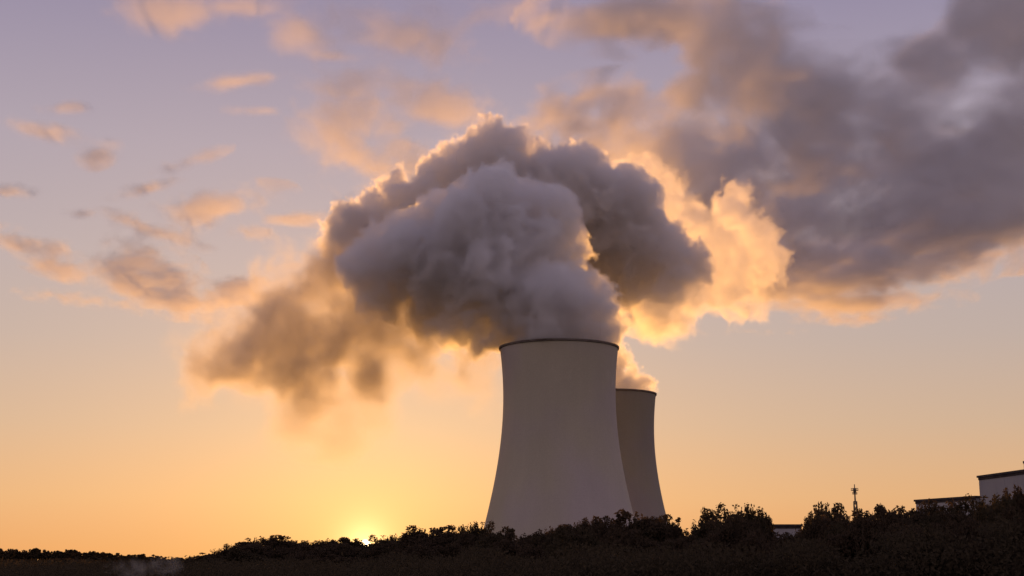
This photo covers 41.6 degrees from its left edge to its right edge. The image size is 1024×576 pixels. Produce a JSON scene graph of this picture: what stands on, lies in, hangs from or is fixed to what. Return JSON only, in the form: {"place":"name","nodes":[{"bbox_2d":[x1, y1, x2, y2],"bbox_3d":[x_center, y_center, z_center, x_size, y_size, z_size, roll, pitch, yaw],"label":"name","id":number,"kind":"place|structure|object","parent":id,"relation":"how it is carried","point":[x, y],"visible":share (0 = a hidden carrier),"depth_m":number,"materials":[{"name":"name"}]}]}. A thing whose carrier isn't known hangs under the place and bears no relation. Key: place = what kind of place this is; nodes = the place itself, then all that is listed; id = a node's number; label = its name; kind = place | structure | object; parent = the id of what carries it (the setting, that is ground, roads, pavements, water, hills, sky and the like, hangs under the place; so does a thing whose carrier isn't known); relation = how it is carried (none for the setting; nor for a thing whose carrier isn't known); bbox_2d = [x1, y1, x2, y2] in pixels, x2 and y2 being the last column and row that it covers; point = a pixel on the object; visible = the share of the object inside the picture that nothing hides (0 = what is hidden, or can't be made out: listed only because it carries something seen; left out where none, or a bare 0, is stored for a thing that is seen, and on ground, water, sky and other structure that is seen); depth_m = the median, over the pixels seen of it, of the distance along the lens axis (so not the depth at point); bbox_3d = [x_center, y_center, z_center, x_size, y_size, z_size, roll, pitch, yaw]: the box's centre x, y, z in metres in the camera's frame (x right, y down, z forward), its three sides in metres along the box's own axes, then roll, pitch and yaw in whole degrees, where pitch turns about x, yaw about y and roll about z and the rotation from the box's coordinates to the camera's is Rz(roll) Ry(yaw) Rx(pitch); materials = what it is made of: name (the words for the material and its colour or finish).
{"place":"outdoors","nodes":[
{"label":"outdoors","id":0,"kind":"place"},
{"bbox_2d":[1,559,29,562],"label":"massed bush","id":1,"kind":"object","parent":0,"point":[12,561],"visible":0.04,"depth_m":219.72,"materials":[{"name":"green plant"}]},
{"bbox_2d":[0,0,1023,558],"label":"sky","id":2,"kind":"structure","parent":0,"point":[266,266],"materials":[{"name":"orange"}]},
{"bbox_2d":[908,513,918,523],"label":"massed bush","id":3,"kind":"object","parent":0,"point":[914,517],"visible":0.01,"depth_m":92.03,"materials":[{"name":"green plant"}]},
{"bbox_2d":[976,461,1023,504],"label":"turbine hall","id":4,"kind":"structure","parent":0,"point":[990,485],"depth_m":287.68,"materials":[{"name":"concrete"}]},
{"bbox_3d":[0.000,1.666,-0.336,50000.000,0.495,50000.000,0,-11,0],"label":"ground","id":5,"kind":"structure","parent":0,"visible":0},
{"bbox_2d":[0,551,9,559],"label":"distant tree","id":6,"kind":"object","parent":5,"relation":"on","point":[2,554],"visible":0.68,"depth_m":823.58,"materials":[{"name":"green plant"}]},
{"bbox_2d":[6,549,14,560],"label":"distant tree","id":7,"kind":"object","parent":5,"relation":"on","point":[11,554],"visible":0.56,"depth_m":861.78,"materials":[{"name":"green plant"}]},
{"bbox_2d":[12,551,24,558],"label":"distant tree","id":8,"kind":"object","parent":5,"relation":"on","point":[18,555],"visible":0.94,"depth_m":812.82,"materials":[{"name":"green plant"}]},
{"bbox_2d":[19,552,27,559],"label":"distant tree","id":9,"kind":"object","parent":5,"relation":"on","point":[23,554],"visible":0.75,"depth_m":818.59,"materials":[{"name":"green plant"}]},
{"bbox_2d":[29,548,38,559],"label":"distant tree","id":10,"kind":"object","parent":5,"relation":"on","point":[34,554],"visible":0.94,"depth_m":805.16,"materials":[{"name":"green plant"}]},
{"bbox_2d":[41,550,48,559],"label":"distant tree","id":11,"kind":"object","parent":5,"relation":"on","point":[44,557],"visible":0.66,"depth_m":812.92,"materials":[{"name":"green plant"}]},
{"bbox_2d":[52,551,59,558],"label":"distant tree","id":12,"kind":"object","parent":5,"relation":"on","point":[57,555],"visible":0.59,"depth_m":805.09,"materials":[{"name":"green plant"}]},
{"bbox_2d":[60,552,67,558],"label":"distant tree","id":13,"kind":"object","parent":5,"relation":"on","point":[62,555],"visible":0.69,"depth_m":828.35,"materials":[{"name":"green plant"}]},
{"bbox_2d":[65,549,72,559],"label":"distant tree","id":14,"kind":"object","parent":5,"relation":"on","point":[70,551],"visible":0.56,"depth_m":849.45,"materials":[{"name":"green plant"}]},
{"bbox_2d":[72,552,80,559],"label":"distant tree","id":15,"kind":"object","parent":5,"relation":"on","point":[78,557],"visible":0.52,"depth_m":813.48,"materials":[{"name":"green plant"}]},
{"bbox_2d":[88,551,96,558],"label":"distant tree","id":16,"kind":"object","parent":5,"relation":"on","point":[92,554],"visible":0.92,"depth_m":814.55,"materials":[{"name":"green plant"}]},
{"bbox_2d":[97,555,106,561],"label":"distant tree","id":17,"kind":"object","parent":5,"relation":"on","point":[103,556],"visible":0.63,"depth_m":822.15,"materials":[{"name":"green plant"}]},
{"bbox_2d":[125,554,136,561],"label":"distant tree","id":18,"kind":"object","parent":5,"relation":"on","point":[133,556],"visible":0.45,"depth_m":832.43,"materials":[{"name":"green plant"}]},
{"bbox_2d":[138,553,145,559],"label":"distant tree","id":19,"kind":"object","parent":5,"relation":"on","point":[140,556],"visible":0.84,"depth_m":853.43,"materials":[{"name":"green plant"}]},
{"bbox_2d":[168,557,194,561],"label":"leafy bush","id":20,"kind":"object","parent":5,"relation":"on","point":[186,558],"visible":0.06,"depth_m":233.76,"materials":[{"name":"green plant"}]},
{"bbox_2d":[184,552,210,561],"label":"leafy bush","id":21,"kind":"object","parent":5,"relation":"on","point":[197,557],"visible":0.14,"depth_m":228.45,"materials":[{"name":"green plant"}]},
{"bbox_2d":[208,543,239,558],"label":"leafy bush","id":22,"kind":"object","parent":5,"relation":"on","point":[226,546],"visible":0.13,"depth_m":224.05,"materials":[{"name":"green plant"}]},
{"bbox_2d":[212,548,262,563],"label":"massed bush","id":23,"kind":"object","parent":5,"relation":"on","point":[236,554],"visible":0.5,"depth_m":205.46,"materials":[{"name":"green plant"}]},
{"bbox_2d":[241,549,276,558],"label":"massed bush","id":24,"kind":"object","parent":5,"relation":"on","point":[259,552],"visible":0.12,"depth_m":212.40,"materials":[{"name":"green plant"}]},
{"bbox_2d":[232,535,301,552],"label":"leafy bush","id":25,"kind":"object","parent":5,"relation":"on","point":[272,542],"visible":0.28,"depth_m":219.21,"materials":[{"name":"green plant"}]},
{"bbox_2d":[252,546,284,556],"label":"massed bush","id":26,"kind":"object","parent":5,"relation":"on","point":[264,548],"visible":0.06,"depth_m":213.63,"materials":[{"name":"green plant"}]},
{"bbox_2d":[262,545,311,561],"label":"massed bush","id":27,"kind":"object","parent":5,"relation":"on","point":[281,552],"visible":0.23,"depth_m":208.63,"materials":[{"name":"green plant"}]},
{"bbox_2d":[290,539,308,545],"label":"leafy bush","id":28,"kind":"object","parent":5,"relation":"on","point":[302,541],"visible":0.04,"depth_m":224.21,"materials":[{"name":"green plant"}]},
{"bbox_2d":[297,537,352,550],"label":"leafy bush","id":29,"kind":"object","parent":5,"relation":"on","point":[320,545],"visible":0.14,"depth_m":217.16,"materials":[{"name":"green plant"}]},
{"bbox_2d":[310,543,368,557],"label":"massed bush","id":30,"kind":"object","parent":5,"relation":"on","point":[354,551],"visible":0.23,"depth_m":191.71,"materials":[{"name":"green plant"}]},
{"bbox_2d":[337,536,364,547],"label":"leafy bush","id":31,"kind":"object","parent":5,"relation":"on","point":[354,545],"visible":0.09,"depth_m":217.91,"materials":[{"name":"green plant"}]},
{"bbox_2d":[353,540,379,550],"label":"leafy bush","id":32,"kind":"object","parent":5,"relation":"on","point":[361,543],"visible":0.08,"depth_m":216.94,"materials":[{"name":"green plant"}]},
{"bbox_2d":[357,542,381,559],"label":"massed bush","id":33,"kind":"object","parent":5,"relation":"on","point":[364,555],"visible":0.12,"depth_m":187.48,"materials":[{"name":"green plant"}]},
{"bbox_2d":[361,534,400,551],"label":"leafy bush","id":34,"kind":"object","parent":5,"relation":"on","point":[385,541],"visible":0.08,"depth_m":210.56,"materials":[{"name":"green plant"}]},
{"bbox_2d":[367,540,397,558],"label":"massed bush","id":35,"kind":"object","parent":5,"relation":"on","point":[377,549],"visible":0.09,"depth_m":179.58,"materials":[{"name":"green plant"}]},
{"bbox_2d":[381,534,428,557],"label":"massed bush","id":36,"kind":"object","parent":5,"relation":"on","point":[388,550],"visible":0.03,"depth_m":174.11,"materials":[{"name":"green plant"}]},
{"bbox_2d":[389,525,442,559],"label":"leafy bush","id":37,"kind":"object","parent":5,"relation":"on","point":[408,538],"visible":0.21,"depth_m":165.85,"materials":[{"name":"green plant"}]},
{"bbox_2d":[403,537,449,552],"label":"massed bush","id":38,"kind":"object","parent":5,"relation":"on","point":[438,541],"visible":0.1,"depth_m":157.94,"materials":[{"name":"green plant"}]},
{"bbox_2d":[426,524,458,544],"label":"leafy bush","id":39,"kind":"object","parent":5,"relation":"on","point":[440,529],"visible":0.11,"depth_m":161.90,"materials":[{"name":"green plant"}]},
{"bbox_2d":[431,532,458,549],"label":"massed bush","id":40,"kind":"object","parent":5,"relation":"on","point":[451,538],"visible":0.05,"depth_m":159.38,"materials":[{"name":"green plant"}]},
{"bbox_2d":[430,542,464,557],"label":"massed bush","id":41,"kind":"object","parent":5,"relation":"on","point":[448,549],"visible":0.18,"depth_m":140.62,"materials":[{"name":"green plant"}]},
{"bbox_2d":[451,532,481,550],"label":"massed bush","id":42,"kind":"object","parent":5,"relation":"on","point":[467,541],"visible":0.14,"depth_m":153.71,"materials":[{"name":"green plant"}]},
{"bbox_2d":[453,520,494,542],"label":"leafy bush","id":43,"kind":"object","parent":5,"relation":"on","point":[475,531],"visible":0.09,"depth_m":156.92,"materials":[{"name":"green plant"}]},
{"bbox_2d":[477,526,517,548],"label":"leafy bush","id":44,"kind":"object","parent":5,"relation":"on","point":[505,530],"visible":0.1,"depth_m":147.45,"materials":[{"name":"green plant"}]},
{"bbox_2d":[479,535,515,551],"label":"massed bush","id":45,"kind":"object","parent":5,"relation":"on","point":[496,539],"visible":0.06,"depth_m":134.04,"materials":[{"name":"green plant"}]},
{"bbox_2d":[484,539,535,557],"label":"massed bush","id":46,"kind":"object","parent":5,"relation":"on","point":[507,546],"visible":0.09,"depth_m":97.05,"materials":[{"name":"green plant"}]},
{"bbox_2d":[0,511,1023,575],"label":"undergrowth","id":47,"kind":"object","parent":5,"relation":"on","point":[815,559],"visible":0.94,"depth_m":57.28,"materials":[{"name":"green plant"}]},
{"bbox_2d":[505,532,531,546],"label":"leafy bush","id":48,"kind":"object","parent":5,"relation":"on","point":[512,535],"visible":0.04,"depth_m":132.56,"materials":[{"name":"green plant"}]},
{"bbox_2d":[521,531,552,548],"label":"massed bush","id":49,"kind":"object","parent":5,"relation":"on","point":[530,540],"visible":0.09,"depth_m":122.21,"materials":[{"name":"green plant"}]},
{"bbox_2d":[530,529,570,548],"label":"massed bush","id":50,"kind":"object","parent":5,"relation":"on","point":[544,539],"visible":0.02,"depth_m":121.04,"materials":[{"name":"green plant"}]},
{"bbox_2d":[528,524,574,541],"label":"leafy bush","id":51,"kind":"object","parent":5,"relation":"on","point":[566,526],"visible":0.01,"depth_m":125.64,"materials":[{"name":"green plant"}]},
{"bbox_2d":[538,537,564,552],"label":"massed bush","id":52,"kind":"object","parent":5,"relation":"on","point":[555,539],"visible":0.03,"depth_m":104.36,"materials":[{"name":"green plant"}]},
{"bbox_2d":[483,338,633,539],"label":"cooling tower","id":53,"kind":"structure","parent":5,"relation":"on","point":[559,460],"depth_m":760.18,"materials":[{"name":"concrete"}]},
{"bbox_2d":[568,520,581,531],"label":"massed bush","id":54,"kind":"object","parent":5,"relation":"on","point":[576,527],"visible":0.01,"depth_m":127.52,"materials":[{"name":"green plant"}]},
{"bbox_2d":[541,525,609,563],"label":"massed bush","id":55,"kind":"object","parent":5,"relation":"on","point":[586,537],"visible":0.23,"depth_m":81.14,"materials":[{"name":"green plant"}]},
{"bbox_2d":[564,515,605,537],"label":"leafy bush","id":56,"kind":"object","parent":5,"relation":"on","point":[585,523],"visible":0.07,"depth_m":119.61,"materials":[{"name":"green plant"}]},
{"bbox_2d":[588,521,612,542],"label":"massed bush","id":57,"kind":"object","parent":5,"relation":"on","point":[602,529],"visible":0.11,"depth_m":112.85,"materials":[{"name":"green plant"}]},
{"bbox_2d":[602,515,625,531],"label":"leafy bush","id":58,"kind":"object","parent":5,"relation":"on","point":[606,518],"visible":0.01,"depth_m":117.47,"materials":[{"name":"green plant"}]},
{"bbox_2d":[599,528,640,547],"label":"massed bush","id":59,"kind":"object","parent":5,"relation":"on","point":[612,537],"visible":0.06,"depth_m":86.90,"materials":[{"name":"green plant"}]},
{"bbox_2d":[610,529,662,562],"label":"massed bush","id":60,"kind":"object","parent":5,"relation":"on","point":[644,543],"visible":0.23,"depth_m":73.54,"materials":[{"name":"green plant"}]},
{"bbox_2d":[616,388,666,523],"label":"cooling tower","id":61,"kind":"structure","parent":5,"relation":"on","point":[635,409],"depth_m":986.85,"materials":[{"name":"concrete"}]},
{"bbox_2d":[610,509,676,543],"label":"leafy bush","id":62,"kind":"object","parent":5,"relation":"on","point":[653,523],"visible":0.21,"depth_m":111.92,"materials":[{"name":"green plant"}]},
{"bbox_2d":[628,519,667,543],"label":"massed bush","id":63,"kind":"object","parent":5,"relation":"on","point":[644,534],"visible":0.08,"depth_m":110.72,"materials":[{"name":"green plant"}]},
{"bbox_2d":[659,515,681,537],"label":"leafy bush","id":64,"kind":"object","parent":5,"relation":"on","point":[678,521],"visible":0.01,"depth_m":116.70,"materials":[{"name":"green plant"}]},
{"bbox_2d":[670,525,683,540],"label":"massed bush","id":65,"kind":"object","parent":5,"relation":"on","point":[678,531],"visible":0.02,"depth_m":112.05,"materials":[{"name":"green plant"}]},
{"bbox_2d":[662,535,696,546],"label":"massed bush","id":66,"kind":"object","parent":5,"relation":"on","point":[691,537],"visible":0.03,"depth_m":103.03,"materials":[{"name":"green plant"}]},
{"bbox_2d":[683,526,703,539],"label":"massed bush","id":67,"kind":"object","parent":5,"relation":"on","point":[691,531],"depth_m":107.07,"materials":[{"name":"green plant"}]},
{"bbox_2d":[681,536,706,544],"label":"massed bush","id":68,"kind":"object","parent":5,"relation":"on","point":[685,538],"visible":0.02,"depth_m":103.68,"materials":[{"name":"green plant"}]},
{"bbox_2d":[686,507,724,540],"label":"leafy bush","id":69,"kind":"object","parent":5,"relation":"on","point":[704,517],"visible":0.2,"depth_m":105.74,"materials":[{"name":"green plant"}]},
{"bbox_2d":[717,511,748,529],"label":"massed bush","id":70,"kind":"object","parent":5,"relation":"on","point":[737,517],"visible":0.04,"depth_m":94.14,"materials":[{"name":"green plant"}]},
{"bbox_2d":[701,517,766,568],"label":"massed bush","id":71,"kind":"object","parent":5,"relation":"on","point":[716,537],"visible":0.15,"depth_m":66.20,"materials":[{"name":"green plant"}]},
{"bbox_2d":[707,502,778,536],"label":"leafy bush","id":72,"kind":"object","parent":5,"relation":"on","point":[750,515],"visible":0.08,"depth_m":102.10,"materials":[{"name":"green plant"}]},
{"bbox_2d":[721,523,771,552],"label":"massed bush","id":73,"kind":"object","parent":5,"relation":"on","point":[728,530],"visible":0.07,"depth_m":65.92,"materials":[{"name":"green plant"}]},
{"bbox_2d":[730,532,783,575],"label":"massed bush","id":74,"kind":"object","parent":5,"relation":"on","point":[761,544],"visible":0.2,"depth_m":62.40,"materials":[{"name":"green plant"}]},
{"bbox_2d":[738,515,775,545],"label":"massed bush","id":75,"kind":"object","parent":5,"relation":"on","point":[766,521],"visible":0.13,"depth_m":92.56,"materials":[{"name":"green plant"}]},
{"bbox_2d":[765,532,799,552],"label":"massed bush","id":76,"kind":"object","parent":5,"relation":"on","point":[784,536],"visible":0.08,"depth_m":89.12,"materials":[{"name":"green plant"}]},
{"bbox_2d":[774,524,802,539],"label":"building","id":77,"kind":"structure","parent":5,"relation":"on","point":[780,529],"depth_m":324.87,"materials":[{"name":"white concrete"}]},
{"bbox_2d":[795,510,822,535],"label":"leafy bush","id":78,"kind":"object","parent":5,"relation":"on","point":[810,516],"visible":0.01,"depth_m":98.17,"materials":[{"name":"green plant"}]},
{"bbox_2d":[791,515,830,543],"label":"massed bush","id":79,"kind":"object","parent":5,"relation":"on","point":[818,530],"visible":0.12,"depth_m":88.77,"materials":[{"name":"green plant"}]},
{"bbox_2d":[802,501,857,533],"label":"leafy bush","id":80,"kind":"object","parent":5,"relation":"on","point":[837,509],"visible":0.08,"depth_m":96.81,"materials":[{"name":"green plant"}]},
{"bbox_2d":[812,512,848,533],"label":"massed bush","id":81,"kind":"object","parent":5,"relation":"on","point":[843,518],"visible":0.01,"depth_m":92.26,"materials":[{"name":"green plant"}]},
{"bbox_2d":[819,520,856,548],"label":"massed bush","id":82,"kind":"object","parent":5,"relation":"on","point":[836,529],"visible":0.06,"depth_m":65.14,"materials":[{"name":"green plant"}]},
{"bbox_2d":[834,518,857,529],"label":"massed bush","id":83,"kind":"object","parent":5,"relation":"on","point":[840,521],"visible":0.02,"depth_m":90.80,"materials":[{"name":"green plant"}]},
{"bbox_2d":[823,516,887,575],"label":"massed bush","id":84,"kind":"object","parent":5,"relation":"on","point":[853,540],"visible":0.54,"depth_m":59.05,"materials":[{"name":"green plant"}]},
{"bbox_2d":[851,484,861,516],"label":"lattice mast","id":85,"kind":"object","parent":5,"relation":"on","point":[854,490],"visible":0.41,"depth_m":346.03,"materials":[{"name":"metal"}]},
{"bbox_2d":[849,508,872,521],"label":"leafy bush","id":86,"kind":"object","parent":5,"relation":"on","point":[857,512],"visible":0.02,"depth_m":98.95,"materials":[{"name":"green plant"}]},
{"bbox_2d":[847,514,880,531],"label":"massed bush","id":87,"kind":"object","parent":5,"relation":"on","point":[858,523],"visible":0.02,"depth_m":89.96,"materials":[{"name":"green plant"}]},
{"bbox_2d":[860,508,895,531],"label":"massed bush","id":88,"kind":"object","parent":5,"relation":"on","point":[878,518],"visible":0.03,"depth_m":91.14,"materials":[{"name":"green plant"}]},
{"bbox_2d":[875,505,912,531],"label":"massed bush","id":89,"kind":"object","parent":5,"relation":"on","point":[890,518],"visible":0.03,"depth_m":86.07,"materials":[{"name":"green plant"}]},
{"bbox_2d":[874,502,917,518],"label":"leafy bush","id":90,"kind":"object","parent":5,"relation":"on","point":[909,512],"visible":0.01,"depth_m":94.28,"materials":[{"name":"green plant"}]},
{"bbox_2d":[884,521,941,566],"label":"massed bush","id":91,"kind":"object","parent":5,"relation":"on","point":[920,531],"visible":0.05,"depth_m":67.72,"materials":[{"name":"green plant"}]},
{"bbox_2d":[904,497,959,526],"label":"leafy bush","id":92,"kind":"object","parent":5,"relation":"on","point":[922,510],"visible":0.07,"depth_m":92.06,"materials":[{"name":"green plant"}]},
{"bbox_2d":[909,522,956,575],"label":"massed bush","id":93,"kind":"object","parent":5,"relation":"on","point":[946,536],"visible":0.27,"depth_m":57.17,"materials":[{"name":"green plant"}]},
{"bbox_2d":[914,496,979,514],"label":"annex hall","id":94,"kind":"structure","parent":5,"relation":"on","point":[941,501],"depth_m":307.12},
{"bbox_2d":[940,500,970,522],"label":"leafy bush","id":95,"kind":"object","parent":5,"relation":"on","point":[956,509],"visible":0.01,"depth_m":90.35,"materials":[{"name":"green plant"}]},
{"bbox_2d":[945,509,982,532],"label":"massed bush","id":96,"kind":"object","parent":5,"relation":"on","point":[960,515],"visible":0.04,"depth_m":82.65,"materials":[{"name":"green plant"}]},
{"bbox_2d":[962,493,1001,518],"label":"leafy bush","id":97,"kind":"object","parent":5,"relation":"on","point":[971,509],"visible":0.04,"depth_m":89.37,"materials":[{"name":"green plant"}]},
{"bbox_2d":[973,499,1013,530],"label":"massed bush","id":98,"kind":"object","parent":5,"relation":"on","point":[980,515],"visible":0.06,"depth_m":67.38,"materials":[{"name":"green plant"}]},
{"bbox_2d":[985,493,1017,516],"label":"massed bush","id":99,"kind":"object","parent":5,"relation":"on","point":[1005,499],"visible":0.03,"depth_m":82.15,"materials":[{"name":"green plant"}]},
{"bbox_2d":[997,498,1019,519],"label":"massed bush","id":100,"kind":"object","parent":5,"relation":"on","point":[1013,502],"visible":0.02,"depth_m":68.89,"materials":[{"name":"green plant"}]},
{"bbox_2d":[999,485,1023,513],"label":"massed bush","id":101,"kind":"object","parent":5,"relation":"on","point":[1019,498],"visible":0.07,"depth_m":83.34,"materials":[{"name":"green plant"}]}
]}

